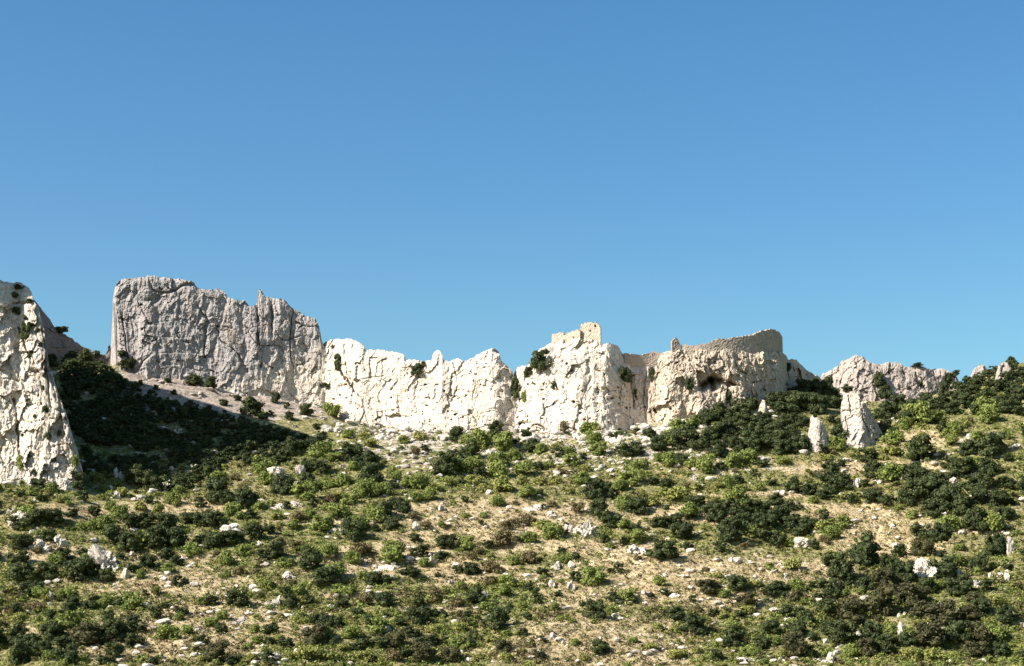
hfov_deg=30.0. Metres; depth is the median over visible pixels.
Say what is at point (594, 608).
evergreen tree
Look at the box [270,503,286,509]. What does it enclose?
rock outcrop
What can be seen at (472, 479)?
pale shrub
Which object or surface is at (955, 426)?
green shrub
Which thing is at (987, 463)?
evergreen tree
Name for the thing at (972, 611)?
shrub
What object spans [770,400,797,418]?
evergreen tree
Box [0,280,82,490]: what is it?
rock spur
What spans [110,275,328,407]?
rock bluff
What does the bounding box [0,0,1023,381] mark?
sky
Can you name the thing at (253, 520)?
green shrub
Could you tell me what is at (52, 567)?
evergreen tree
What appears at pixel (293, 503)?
rock outcrop
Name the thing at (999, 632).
green shrub
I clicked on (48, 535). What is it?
evergreen tree
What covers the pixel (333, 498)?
dry shrub
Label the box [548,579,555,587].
rock outcrop
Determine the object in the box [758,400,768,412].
rock tooth
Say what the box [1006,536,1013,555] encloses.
boulder
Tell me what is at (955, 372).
evergreen tree
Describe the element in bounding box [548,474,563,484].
pale shrub
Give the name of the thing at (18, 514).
rock outcrop
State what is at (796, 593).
bronze tree
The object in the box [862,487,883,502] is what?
evergreen tree
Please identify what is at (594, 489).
evergreen tree
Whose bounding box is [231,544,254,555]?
green shrub
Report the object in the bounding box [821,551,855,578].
evergreen tree
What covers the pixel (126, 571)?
boulder
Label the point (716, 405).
evergreen tree
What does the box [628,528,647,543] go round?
green shrub
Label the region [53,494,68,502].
pale shrub
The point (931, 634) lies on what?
bronze tree
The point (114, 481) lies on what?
green shrub
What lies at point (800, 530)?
evergreen tree
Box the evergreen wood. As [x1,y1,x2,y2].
[0,350,1023,664]
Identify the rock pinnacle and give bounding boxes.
[808,416,829,452]
[841,391,882,448]
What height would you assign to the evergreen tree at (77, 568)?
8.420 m
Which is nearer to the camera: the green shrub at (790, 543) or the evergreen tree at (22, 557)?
the evergreen tree at (22, 557)
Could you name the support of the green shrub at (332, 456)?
on the hillside
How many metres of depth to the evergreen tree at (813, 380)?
676.91 m
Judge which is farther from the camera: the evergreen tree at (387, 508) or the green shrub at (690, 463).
the green shrub at (690, 463)
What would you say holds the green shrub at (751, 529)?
on the hillside
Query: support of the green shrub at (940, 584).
on the hillside
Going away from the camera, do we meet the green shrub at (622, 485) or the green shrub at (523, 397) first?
the green shrub at (622, 485)
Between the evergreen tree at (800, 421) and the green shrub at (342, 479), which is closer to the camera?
the green shrub at (342, 479)
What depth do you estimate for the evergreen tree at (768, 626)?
450.48 m
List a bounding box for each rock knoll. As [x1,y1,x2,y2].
[971,364,986,377]
[995,362,1011,381]
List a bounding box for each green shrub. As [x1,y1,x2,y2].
[16,453,23,470]
[16,503,38,514]
[26,486,39,495]
[30,585,52,597]
[41,649,57,660]
[43,481,58,492]
[47,551,65,562]
[54,608,87,627]
[56,587,73,598]
[70,454,79,468]
[77,654,89,662]
[83,518,96,529]
[89,471,105,481]
[95,514,115,528]
[97,594,113,605]
[99,484,110,490]
[102,500,116,510]
[105,503,130,516]
[106,477,123,485]
[120,590,143,609]
[133,569,147,578]
[135,529,150,549]
[151,586,160,592]
[152,503,164,511]
[153,624,181,640]
[160,562,176,572]
[163,491,183,505]
[171,485,184,493]
[173,612,183,620]
[181,541,202,556]
[181,625,194,633]
[195,596,206,604]
[201,616,219,627]
[209,470,230,479]
[216,551,234,565]
[216,609,228,619]
[222,501,241,516]
[222,569,232,576]
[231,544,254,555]
[234,511,251,519]
[240,643,251,648]
[243,519,260,524]
[247,624,261,632]
[249,634,265,642]
[250,454,277,473]
[251,500,267,510]
[257,471,275,484]
[257,577,274,588]
[268,512,286,520]
[274,557,295,567]
[284,518,300,528]
[289,479,320,499]
[289,610,311,622]
[291,582,306,594]
[295,543,308,550]
[302,508,315,517]
[303,439,335,457]
[307,514,334,530]
[315,479,323,486]
[318,543,340,556]
[320,503,329,510]
[321,479,337,488]
[322,401,342,416]
[324,502,352,517]
[324,560,348,575]
[324,627,335,639]
[325,451,343,460]
[328,583,345,593]
[335,472,353,486]
[337,583,357,595]
[338,624,364,638]
[339,429,354,437]
[339,493,358,504]
[342,549,362,564]
[347,460,359,468]
[350,514,371,529]
[352,477,379,497]
[356,569,369,580]
[360,505,376,513]
[364,616,395,633]
[366,505,387,522]
[367,481,393,496]
[378,542,405,562]
[382,539,405,547]
[390,470,402,479]
[396,434,411,443]
[398,474,410,486]
[406,472,430,488]
[408,491,423,501]
[417,557,432,566]
[422,487,436,499]
[436,520,446,527]
[446,634,462,647]
[453,456,476,472]
[456,534,476,549]
[456,580,465,585]
[457,433,475,443]
[461,512,471,517]
[464,617,476,624]
[465,428,494,446]
[465,454,485,466]
[477,601,496,611]
[478,512,487,517]
[485,451,512,463]
[486,458,510,477]
[489,494,507,505]
[491,429,514,450]
[497,572,518,586]
[498,583,513,595]
[505,447,522,460]
[506,555,520,564]
[512,458,533,473]
[515,483,539,497]
[515,530,539,542]
[516,601,527,607]
[521,390,526,402]
[533,443,550,453]
[540,521,564,540]
[543,459,554,467]
[548,602,560,610]
[556,552,572,563]
[560,452,582,466]
[562,446,577,453]
[569,638,579,645]
[573,471,592,484]
[578,421,601,432]
[579,564,608,586]
[584,429,602,444]
[584,440,608,455]
[604,542,616,548]
[611,478,629,490]
[612,494,630,510]
[613,467,646,485]
[616,517,632,528]
[619,588,635,600]
[628,459,647,468]
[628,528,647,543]
[628,637,638,641]
[652,452,663,460]
[652,575,666,585]
[659,451,677,466]
[662,429,682,444]
[668,417,687,429]
[676,502,701,518]
[682,458,696,467]
[687,415,699,427]
[695,453,715,473]
[716,588,732,597]
[720,475,734,488]
[722,485,751,504]
[723,619,742,629]
[724,451,744,468]
[737,447,757,464]
[737,646,750,656]
[745,522,757,536]
[747,646,763,656]
[765,562,774,569]
[767,634,782,643]
[775,454,789,463]
[783,538,794,547]
[788,578,806,589]
[806,495,821,503]
[818,525,841,539]
[827,435,845,449]
[836,515,856,527]
[838,588,850,596]
[839,643,861,656]
[874,461,906,481]
[878,429,905,444]
[884,622,898,632]
[893,503,902,510]
[897,416,912,428]
[901,399,935,423]
[902,626,913,633]
[906,509,918,518]
[931,409,946,420]
[933,514,963,531]
[934,579,946,589]
[939,428,951,437]
[943,433,959,444]
[946,420,964,433]
[947,553,969,565]
[952,543,964,549]
[964,455,983,469]
[969,431,984,438]
[971,395,997,412]
[975,404,1000,423]
[983,511,1008,530]
[986,624,1009,640]
[987,561,998,569]
[1002,429,1014,439]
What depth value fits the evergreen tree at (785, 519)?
537.95 m
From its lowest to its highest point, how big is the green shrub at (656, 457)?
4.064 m
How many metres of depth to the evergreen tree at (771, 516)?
537.16 m
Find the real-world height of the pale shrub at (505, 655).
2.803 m
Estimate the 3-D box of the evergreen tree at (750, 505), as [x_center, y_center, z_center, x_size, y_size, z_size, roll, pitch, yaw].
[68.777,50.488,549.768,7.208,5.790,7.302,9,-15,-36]
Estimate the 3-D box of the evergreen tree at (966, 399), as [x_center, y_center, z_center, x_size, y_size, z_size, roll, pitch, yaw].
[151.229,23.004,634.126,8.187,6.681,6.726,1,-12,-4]
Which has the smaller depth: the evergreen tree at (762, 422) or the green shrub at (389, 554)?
the green shrub at (389, 554)
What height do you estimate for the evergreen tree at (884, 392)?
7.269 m
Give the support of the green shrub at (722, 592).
on the hillside
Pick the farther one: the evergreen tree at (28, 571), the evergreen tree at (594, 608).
the evergreen tree at (28, 571)
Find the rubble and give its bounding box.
[0,371,1023,665]
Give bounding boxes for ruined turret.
[671,337,679,351]
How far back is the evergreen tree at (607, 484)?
573.17 m
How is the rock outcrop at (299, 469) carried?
on the hillside
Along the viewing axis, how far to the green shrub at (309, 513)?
539.06 m
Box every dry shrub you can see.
[25,600,45,611]
[30,546,42,552]
[123,655,132,662]
[212,550,219,555]
[228,473,240,480]
[232,565,245,574]
[251,568,261,574]
[286,540,307,548]
[290,510,307,521]
[325,492,337,502]
[348,541,371,554]
[353,593,374,603]
[382,648,402,661]
[408,510,418,518]
[409,446,420,454]
[419,521,431,526]
[426,587,446,600]
[447,597,464,606]
[465,551,477,559]
[473,547,484,553]
[481,560,505,572]
[482,575,497,584]
[490,528,515,545]
[496,518,519,529]
[515,517,530,525]
[519,550,538,563]
[521,514,536,523]
[547,501,557,506]
[556,420,574,431]
[556,467,565,473]
[569,501,584,511]
[632,554,641,560]
[680,482,690,487]
[690,604,701,611]
[739,542,750,548]
[817,535,830,542]
[845,595,862,601]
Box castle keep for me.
[552,322,600,347]
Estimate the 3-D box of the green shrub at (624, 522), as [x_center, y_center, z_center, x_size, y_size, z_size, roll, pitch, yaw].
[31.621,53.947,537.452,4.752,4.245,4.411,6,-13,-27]
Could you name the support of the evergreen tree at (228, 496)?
on the hillside
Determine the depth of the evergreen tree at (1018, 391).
626.01 m
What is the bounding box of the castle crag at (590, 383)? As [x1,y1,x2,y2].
[514,338,652,432]
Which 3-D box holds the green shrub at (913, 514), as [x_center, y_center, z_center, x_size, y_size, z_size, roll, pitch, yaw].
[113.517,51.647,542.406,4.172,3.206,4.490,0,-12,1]
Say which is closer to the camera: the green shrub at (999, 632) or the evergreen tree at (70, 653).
the evergreen tree at (70, 653)
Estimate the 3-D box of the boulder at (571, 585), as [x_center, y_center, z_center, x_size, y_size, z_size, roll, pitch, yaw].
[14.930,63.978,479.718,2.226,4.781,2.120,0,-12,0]
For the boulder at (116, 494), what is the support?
on the hillside
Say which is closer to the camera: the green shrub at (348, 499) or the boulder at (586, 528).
the boulder at (586, 528)
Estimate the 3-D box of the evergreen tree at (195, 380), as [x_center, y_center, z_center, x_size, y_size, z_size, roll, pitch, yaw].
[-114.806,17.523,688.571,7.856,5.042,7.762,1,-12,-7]
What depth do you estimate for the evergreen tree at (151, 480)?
573.19 m
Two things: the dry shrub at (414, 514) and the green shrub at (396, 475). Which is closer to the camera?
the dry shrub at (414, 514)
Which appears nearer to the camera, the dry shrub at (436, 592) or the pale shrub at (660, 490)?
the dry shrub at (436, 592)
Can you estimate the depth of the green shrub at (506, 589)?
473.66 m
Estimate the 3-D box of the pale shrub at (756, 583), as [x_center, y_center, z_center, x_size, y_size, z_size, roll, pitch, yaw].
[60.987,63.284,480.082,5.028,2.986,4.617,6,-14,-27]
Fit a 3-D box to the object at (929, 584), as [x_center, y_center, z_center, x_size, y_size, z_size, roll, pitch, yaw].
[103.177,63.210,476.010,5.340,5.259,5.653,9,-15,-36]
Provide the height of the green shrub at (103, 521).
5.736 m
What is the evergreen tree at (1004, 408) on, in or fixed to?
on the hillside
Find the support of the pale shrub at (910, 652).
on the hillside
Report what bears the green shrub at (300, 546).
on the hillside
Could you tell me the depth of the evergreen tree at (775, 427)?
607.38 m
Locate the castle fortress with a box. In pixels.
[681,329,782,360]
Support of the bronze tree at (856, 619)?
on the hillside
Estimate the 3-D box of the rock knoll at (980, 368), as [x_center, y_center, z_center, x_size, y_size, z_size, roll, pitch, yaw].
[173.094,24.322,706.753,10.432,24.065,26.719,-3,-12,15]
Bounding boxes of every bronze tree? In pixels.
[67,621,101,644]
[204,638,230,660]
[301,622,329,644]
[384,630,405,647]
[411,641,437,661]
[440,646,462,661]
[494,639,512,652]
[693,579,722,593]
[734,591,758,606]
[780,630,808,656]
[787,589,803,601]
[832,597,863,618]
[846,614,865,626]
[854,637,880,655]
[862,582,897,616]
[869,568,901,590]
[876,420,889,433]
[893,581,929,604]
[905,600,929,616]
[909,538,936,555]
[910,620,946,646]
[922,598,961,625]
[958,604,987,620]
[959,640,988,655]
[964,590,985,604]
[968,620,996,646]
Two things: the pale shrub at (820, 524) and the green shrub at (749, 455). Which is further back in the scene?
the green shrub at (749, 455)
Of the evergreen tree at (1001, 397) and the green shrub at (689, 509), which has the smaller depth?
the green shrub at (689, 509)
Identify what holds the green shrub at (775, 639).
on the hillside
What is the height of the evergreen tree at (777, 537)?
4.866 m
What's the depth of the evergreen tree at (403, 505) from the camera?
546.73 m
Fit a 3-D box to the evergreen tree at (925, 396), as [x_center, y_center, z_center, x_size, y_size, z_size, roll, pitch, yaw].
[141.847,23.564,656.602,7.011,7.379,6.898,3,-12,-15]
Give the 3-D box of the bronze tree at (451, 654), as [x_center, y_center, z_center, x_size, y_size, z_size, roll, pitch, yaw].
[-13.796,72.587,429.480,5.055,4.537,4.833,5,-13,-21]
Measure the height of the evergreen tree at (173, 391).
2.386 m
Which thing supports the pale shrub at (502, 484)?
on the hillside
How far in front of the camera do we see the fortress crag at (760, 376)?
647.56 m
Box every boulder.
[88,543,120,571]
[109,491,120,498]
[114,467,124,478]
[121,566,129,578]
[260,602,274,607]
[271,595,280,604]
[412,521,421,530]
[429,556,438,563]
[430,505,445,510]
[551,561,563,569]
[564,519,595,538]
[567,579,575,590]
[568,561,574,567]
[728,557,741,562]
[793,537,809,546]
[813,652,835,662]
[852,478,860,487]
[897,621,904,634]
[913,557,938,579]
[949,477,957,482]
[973,580,979,587]
[1004,573,1009,579]
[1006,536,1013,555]
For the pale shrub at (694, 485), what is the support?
on the hillside
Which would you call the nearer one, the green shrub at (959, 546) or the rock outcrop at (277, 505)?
the green shrub at (959, 546)
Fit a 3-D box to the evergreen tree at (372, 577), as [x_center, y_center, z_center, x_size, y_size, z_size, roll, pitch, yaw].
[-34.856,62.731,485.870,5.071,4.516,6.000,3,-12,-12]
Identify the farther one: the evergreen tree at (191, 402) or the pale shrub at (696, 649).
the evergreen tree at (191, 402)
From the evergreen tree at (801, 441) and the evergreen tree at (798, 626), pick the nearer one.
the evergreen tree at (798, 626)
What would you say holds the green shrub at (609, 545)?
on the hillside
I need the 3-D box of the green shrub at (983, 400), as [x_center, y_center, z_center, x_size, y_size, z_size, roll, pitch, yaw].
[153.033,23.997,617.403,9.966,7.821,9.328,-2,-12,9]
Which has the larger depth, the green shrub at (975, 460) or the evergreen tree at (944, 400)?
the evergreen tree at (944, 400)
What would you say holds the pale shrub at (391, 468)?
on the hillside
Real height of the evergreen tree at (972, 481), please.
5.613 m
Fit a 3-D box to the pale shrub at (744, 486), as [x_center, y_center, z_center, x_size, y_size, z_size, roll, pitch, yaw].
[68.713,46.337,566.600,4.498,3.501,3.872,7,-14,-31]
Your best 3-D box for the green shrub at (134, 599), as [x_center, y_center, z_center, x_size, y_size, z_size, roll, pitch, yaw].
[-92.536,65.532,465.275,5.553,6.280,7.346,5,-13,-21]
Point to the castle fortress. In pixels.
(768, 340)
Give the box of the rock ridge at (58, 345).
[35,301,110,366]
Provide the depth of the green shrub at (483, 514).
545.18 m
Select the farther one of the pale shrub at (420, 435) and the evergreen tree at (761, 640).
the pale shrub at (420, 435)
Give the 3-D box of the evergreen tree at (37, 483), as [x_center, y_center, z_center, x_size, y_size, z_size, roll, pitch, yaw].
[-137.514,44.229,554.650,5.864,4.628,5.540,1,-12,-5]
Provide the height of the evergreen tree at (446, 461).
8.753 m
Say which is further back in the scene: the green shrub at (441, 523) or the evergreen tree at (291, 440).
the evergreen tree at (291, 440)
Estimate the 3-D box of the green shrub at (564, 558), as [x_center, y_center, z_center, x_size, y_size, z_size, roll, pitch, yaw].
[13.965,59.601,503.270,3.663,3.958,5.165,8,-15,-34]
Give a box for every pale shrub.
[8,612,28,623]
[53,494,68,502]
[95,493,106,499]
[116,486,128,495]
[131,501,147,510]
[135,607,148,611]
[196,655,205,661]
[244,652,258,660]
[273,634,284,639]
[283,650,299,659]
[293,643,324,660]
[316,649,343,660]
[331,490,345,497]
[336,644,350,650]
[352,650,375,660]
[355,431,370,439]
[361,438,378,446]
[383,465,396,472]
[399,489,411,495]
[411,431,427,440]
[425,479,437,487]
[425,624,441,632]
[441,476,455,486]
[452,620,471,630]
[464,474,485,483]
[475,652,484,658]
[477,483,488,492]
[482,635,496,641]
[491,475,515,491]
[499,651,512,659]
[514,475,528,484]
[530,476,547,484]
[531,519,550,529]
[548,443,561,448]
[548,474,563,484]
[563,487,574,493]
[579,464,591,471]
[579,654,590,660]
[643,642,659,649]
[644,495,658,505]
[652,622,665,629]
[653,486,667,495]
[662,483,690,498]
[666,648,690,658]
[669,625,679,631]
[689,482,702,489]
[690,646,701,653]
[711,481,722,487]
[712,572,723,578]
[739,484,748,489]
[741,604,757,613]
[746,579,764,587]
[753,483,766,489]
[773,648,787,656]
[781,556,802,568]
[813,517,838,528]
[825,549,835,555]
[877,454,889,459]
[880,444,902,454]
[898,646,921,659]
[921,647,947,659]
[949,651,965,657]
[960,420,969,426]
[984,594,1006,605]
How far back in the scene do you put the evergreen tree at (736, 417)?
621.21 m
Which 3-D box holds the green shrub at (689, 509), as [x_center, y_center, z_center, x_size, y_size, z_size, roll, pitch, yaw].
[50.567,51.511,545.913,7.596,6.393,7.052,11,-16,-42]
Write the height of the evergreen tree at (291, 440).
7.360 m
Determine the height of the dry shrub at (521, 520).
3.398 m
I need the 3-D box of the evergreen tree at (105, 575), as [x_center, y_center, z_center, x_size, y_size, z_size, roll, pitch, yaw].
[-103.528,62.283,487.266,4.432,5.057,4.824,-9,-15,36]
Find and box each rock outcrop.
[6,506,28,529]
[28,539,51,551]
[54,533,67,546]
[220,523,240,531]
[236,615,245,623]
[267,466,288,477]
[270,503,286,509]
[282,571,295,578]
[283,501,301,506]
[295,465,305,474]
[327,525,344,536]
[374,565,398,570]
[481,449,496,455]
[520,504,547,513]
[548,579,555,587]
[627,544,646,553]
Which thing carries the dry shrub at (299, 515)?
on the hillside
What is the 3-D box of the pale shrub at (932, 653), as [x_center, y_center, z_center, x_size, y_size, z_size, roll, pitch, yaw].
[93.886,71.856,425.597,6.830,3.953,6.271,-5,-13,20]
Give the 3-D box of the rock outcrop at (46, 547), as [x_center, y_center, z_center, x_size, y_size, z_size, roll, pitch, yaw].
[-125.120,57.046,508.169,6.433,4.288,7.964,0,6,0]
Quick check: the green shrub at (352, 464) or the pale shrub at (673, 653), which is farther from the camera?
the green shrub at (352, 464)
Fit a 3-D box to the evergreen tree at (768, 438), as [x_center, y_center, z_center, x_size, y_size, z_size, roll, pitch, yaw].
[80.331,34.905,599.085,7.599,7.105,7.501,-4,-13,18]
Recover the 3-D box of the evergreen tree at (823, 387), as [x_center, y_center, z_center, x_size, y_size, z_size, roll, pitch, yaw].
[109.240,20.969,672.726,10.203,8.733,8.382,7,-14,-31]
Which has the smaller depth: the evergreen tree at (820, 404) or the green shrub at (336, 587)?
the green shrub at (336, 587)
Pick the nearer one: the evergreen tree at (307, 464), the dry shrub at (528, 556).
the dry shrub at (528, 556)
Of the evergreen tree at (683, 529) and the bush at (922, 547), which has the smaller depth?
the bush at (922, 547)
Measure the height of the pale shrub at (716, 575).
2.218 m
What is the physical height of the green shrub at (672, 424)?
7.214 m
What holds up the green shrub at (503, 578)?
on the hillside
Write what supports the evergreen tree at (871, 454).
on the hillside
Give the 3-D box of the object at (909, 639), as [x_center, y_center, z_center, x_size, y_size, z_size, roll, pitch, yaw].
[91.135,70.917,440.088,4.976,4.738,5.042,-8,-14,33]
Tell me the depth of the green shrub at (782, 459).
588.42 m
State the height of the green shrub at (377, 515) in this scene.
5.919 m
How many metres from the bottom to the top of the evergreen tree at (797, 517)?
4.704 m
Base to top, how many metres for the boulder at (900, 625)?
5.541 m
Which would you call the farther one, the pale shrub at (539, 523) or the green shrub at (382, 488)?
the green shrub at (382, 488)
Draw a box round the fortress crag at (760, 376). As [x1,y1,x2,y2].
[647,348,820,424]
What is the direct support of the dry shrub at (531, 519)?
on the hillside
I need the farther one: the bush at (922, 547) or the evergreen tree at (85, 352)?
the evergreen tree at (85, 352)
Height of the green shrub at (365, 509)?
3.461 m
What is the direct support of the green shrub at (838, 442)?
on the hillside
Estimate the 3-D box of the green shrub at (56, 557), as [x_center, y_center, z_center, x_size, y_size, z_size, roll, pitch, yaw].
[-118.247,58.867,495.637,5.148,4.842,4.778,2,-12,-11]
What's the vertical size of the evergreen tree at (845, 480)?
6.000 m
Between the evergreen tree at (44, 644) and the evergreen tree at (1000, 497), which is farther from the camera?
the evergreen tree at (1000, 497)
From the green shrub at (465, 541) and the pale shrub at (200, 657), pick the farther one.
the green shrub at (465, 541)
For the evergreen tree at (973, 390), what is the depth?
658.50 m
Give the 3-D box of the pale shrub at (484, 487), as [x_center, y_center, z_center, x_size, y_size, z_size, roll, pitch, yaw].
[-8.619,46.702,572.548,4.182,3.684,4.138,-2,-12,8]
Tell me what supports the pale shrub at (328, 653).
on the hillside
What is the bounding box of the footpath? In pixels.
[535,536,669,587]
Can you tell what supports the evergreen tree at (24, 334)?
on the rock spur
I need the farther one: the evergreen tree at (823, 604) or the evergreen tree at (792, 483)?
the evergreen tree at (792, 483)
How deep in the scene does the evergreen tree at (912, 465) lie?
566.12 m
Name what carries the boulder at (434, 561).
on the hillside
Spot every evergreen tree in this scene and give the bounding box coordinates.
[2,549,30,564]
[5,624,28,645]
[6,512,35,529]
[6,533,35,549]
[6,562,37,581]
[8,637,34,665]
[12,292,19,297]
[12,306,20,314]
[13,284,23,289]
[18,580,44,595]
[19,321,30,342]
[19,632,42,651]
[25,298,34,302]
[27,350,32,359]
[27,508,50,525]
[29,477,45,489]
[33,632,52,652]
[36,561,58,578]
[39,508,64,524]
[39,620,64,638]
[40,529,56,541]
[41,405,47,412]
[46,431,51,439]
[47,353,57,366]
[51,547,74,559]
[51,642,79,662]
[52,635,77,648]
[55,326,68,333]
[62,359,79,371]
[62,555,97,580]
[68,471,85,489]
[77,348,94,366]
[95,350,100,358]
[97,567,116,581]
[101,523,122,542]
[102,617,130,641]
[104,641,125,655]
[115,529,142,550]
[116,358,136,369]
[117,350,127,356]
[119,511,140,527]
[123,463,144,485]
[124,632,146,647]
[135,512,157,527]
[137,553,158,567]
[139,469,169,490]
[142,524,170,547]
[152,384,159,389]
[152,512,180,528]
[161,526,188,546]
[170,389,177,394]
[172,470,194,488]
[180,512,194,523]
[184,374,203,385]
[187,400,196,404]
[192,511,205,526]
[200,509,227,526]
[200,530,226,549]
[202,465,217,476]
[204,376,217,387]
[204,476,229,502]
[215,529,236,546]
[218,399,228,405]
[219,489,235,504]
[225,530,245,544]
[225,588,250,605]
[233,394,241,400]
[233,486,259,509]
[237,396,264,415]
[241,522,268,539]
[258,412,268,419]
[264,540,285,558]
[270,472,295,494]
[271,392,281,402]
[281,593,299,608]
[282,436,303,455]
[285,412,294,419]
[297,472,316,489]
[297,546,323,569]
[299,403,313,414]
[300,457,316,472]
[310,565,338,585]
[312,423,320,428]
[313,460,330,473]
[318,614,334,624]
[334,353,340,373]
[338,441,364,462]
[339,516,366,542]
[357,450,382,469]
[357,462,383,482]
[365,571,383,585]
[375,591,395,606]
[378,501,392,515]
[383,515,400,529]
[395,496,411,512]
[404,605,427,624]
[410,363,422,376]
[414,635,435,645]
[430,451,456,474]
[434,534,459,548]
[447,425,464,440]
[457,438,481,458]
[460,561,480,574]
[464,585,487,603]
[485,606,511,628]
[486,420,503,436]
[511,377,521,400]
[520,438,539,452]
[523,366,532,377]
[528,348,553,374]
[550,381,556,388]
[579,476,605,498]
[582,598,606,618]
[588,498,608,516]
[590,639,609,652]
[598,509,623,527]
[602,481,612,491]
[617,440,644,456]
[618,367,631,385]
[623,496,647,513]
[643,538,682,559]
[648,367,655,382]
[648,434,666,450]
[648,516,670,526]
[665,606,686,619]
[666,513,685,524]
[667,423,699,448]
[668,522,694,538]
[674,452,689,464]
[679,612,706,634]
[682,494,706,506]
[684,377,692,389]
[686,431,713,448]
[694,409,713,421]
[700,413,714,425]
[701,502,729,521]
[703,424,720,440]
[708,499,726,510]
[709,439,728,457]
[710,400,728,421]
[713,419,734,436]
[714,407,735,421]
[716,515,747,541]
[721,433,737,447]
[721,625,747,647]
[723,498,745,514]
[726,390,737,405]
[727,412,748,424]
[727,422,741,435]
[727,573,750,591]
[728,435,745,451]
[730,400,755,416]
[735,512,752,523]
[737,396,758,409]
[738,414,759,426]
[740,424,767,447]
[741,498,762,512]
[746,438,762,450]
[749,512,767,527]
[753,634,772,650]
[754,411,770,418]
[754,418,772,429]
[756,500,772,511]
[756,507,780,527]
[758,433,776,450]
[759,618,779,635]
[761,430,772,434]
[763,421,788,432]
[765,391,785,406]
[766,580,790,595]
[767,413,786,423]
[767,492,784,505]
[768,531,787,544]
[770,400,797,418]
[771,430,792,446]
[772,438,790,455]
[774,504,791,519]
[779,418,797,434]
[780,515,796,524]
[781,390,797,395]
[782,476,800,491]
[783,392,807,411]
[784,517,810,535]
[787,362,791,372]
[787,442,801,452]
[788,412,809,428]
[788,619,808,636]
[790,379,811,392]
[791,434,811,449]
[791,513,809,524]
[797,609,817,623]
[800,482,818,494]
[801,392,819,406]
[805,394,829,413]
[806,518,818,529]
[809,378,820,392]
[811,379,833,396]
[814,488,834,498]
[814,598,837,612]
[815,460,841,481]
[817,577,844,596]
[820,620,832,634]
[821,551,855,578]
[822,477,838,492]
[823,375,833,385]
[826,395,840,408]
[826,618,859,642]
[830,387,842,397]
[830,423,849,439]
[834,472,853,488]
[842,383,853,391]
[846,529,881,566]
[855,575,875,592]
[856,448,878,461]
[859,620,884,638]
[862,459,884,477]
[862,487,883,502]
[873,372,885,387]
[874,633,905,653]
[875,400,898,419]
[877,383,892,399]
[878,552,899,573]
[890,393,906,410]
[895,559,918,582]
[896,410,916,421]
[897,487,919,507]
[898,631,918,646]
[899,461,927,479]
[904,467,928,487]
[904,476,936,499]
[905,398,920,404]
[905,432,933,460]
[909,523,932,539]
[910,362,923,366]
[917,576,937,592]
[918,392,932,400]
[919,498,950,516]
[924,471,949,489]
[926,398,942,412]
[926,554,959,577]
[927,522,952,542]
[931,482,963,509]
[934,395,950,406]
[937,382,948,396]
[939,457,954,467]
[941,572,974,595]
[942,401,959,414]
[945,373,953,382]
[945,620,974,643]
[947,455,976,475]
[948,388,964,403]
[949,492,973,515]
[951,370,959,377]
[956,392,978,408]
[957,439,978,455]
[958,475,983,489]
[960,506,989,530]
[962,384,981,395]
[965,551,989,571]
[968,484,992,505]
[970,374,985,385]
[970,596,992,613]
[972,467,999,487]
[974,387,991,399]
[974,431,1007,455]
[976,457,997,475]
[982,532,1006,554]
[985,379,1005,395]
[986,489,1011,507]
[988,640,1013,655]
[991,395,1008,406]
[994,506,1015,519]
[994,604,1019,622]
[997,399,1015,413]
[998,475,1017,488]
[1005,356,1013,363]
[1012,386,1023,397]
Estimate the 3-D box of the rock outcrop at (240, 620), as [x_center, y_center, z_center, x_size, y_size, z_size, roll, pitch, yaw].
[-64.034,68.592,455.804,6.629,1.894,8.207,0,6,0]
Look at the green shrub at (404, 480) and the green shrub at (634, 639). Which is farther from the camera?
the green shrub at (404, 480)
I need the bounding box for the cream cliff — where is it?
[323,338,517,432]
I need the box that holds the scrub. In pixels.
[0,381,1023,665]
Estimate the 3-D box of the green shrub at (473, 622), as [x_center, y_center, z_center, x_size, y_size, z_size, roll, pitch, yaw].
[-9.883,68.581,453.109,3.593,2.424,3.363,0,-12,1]
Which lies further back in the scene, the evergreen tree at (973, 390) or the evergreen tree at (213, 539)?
the evergreen tree at (973, 390)
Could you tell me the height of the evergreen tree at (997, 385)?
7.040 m
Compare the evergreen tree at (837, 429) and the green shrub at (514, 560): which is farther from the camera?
the evergreen tree at (837, 429)
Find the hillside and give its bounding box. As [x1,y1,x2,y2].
[0,358,1023,665]
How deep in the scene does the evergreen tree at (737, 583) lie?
476.35 m
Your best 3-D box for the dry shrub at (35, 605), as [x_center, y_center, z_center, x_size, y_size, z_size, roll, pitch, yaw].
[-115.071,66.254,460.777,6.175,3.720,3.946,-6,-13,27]
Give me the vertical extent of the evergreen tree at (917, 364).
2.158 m
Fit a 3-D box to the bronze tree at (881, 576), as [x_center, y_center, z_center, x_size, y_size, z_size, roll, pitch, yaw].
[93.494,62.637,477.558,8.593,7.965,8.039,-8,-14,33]
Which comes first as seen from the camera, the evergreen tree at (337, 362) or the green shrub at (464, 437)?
the green shrub at (464, 437)
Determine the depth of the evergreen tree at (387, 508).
542.62 m
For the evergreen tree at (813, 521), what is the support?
on the hillside
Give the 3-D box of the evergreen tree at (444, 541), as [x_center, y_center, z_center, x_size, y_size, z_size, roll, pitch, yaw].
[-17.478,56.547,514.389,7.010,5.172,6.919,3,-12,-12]
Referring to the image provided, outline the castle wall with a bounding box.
[623,351,661,375]
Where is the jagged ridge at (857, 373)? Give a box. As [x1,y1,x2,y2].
[821,355,957,401]
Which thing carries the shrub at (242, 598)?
on the hillside
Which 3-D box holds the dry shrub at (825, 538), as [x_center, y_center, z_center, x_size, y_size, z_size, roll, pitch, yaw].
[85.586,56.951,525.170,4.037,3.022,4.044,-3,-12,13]

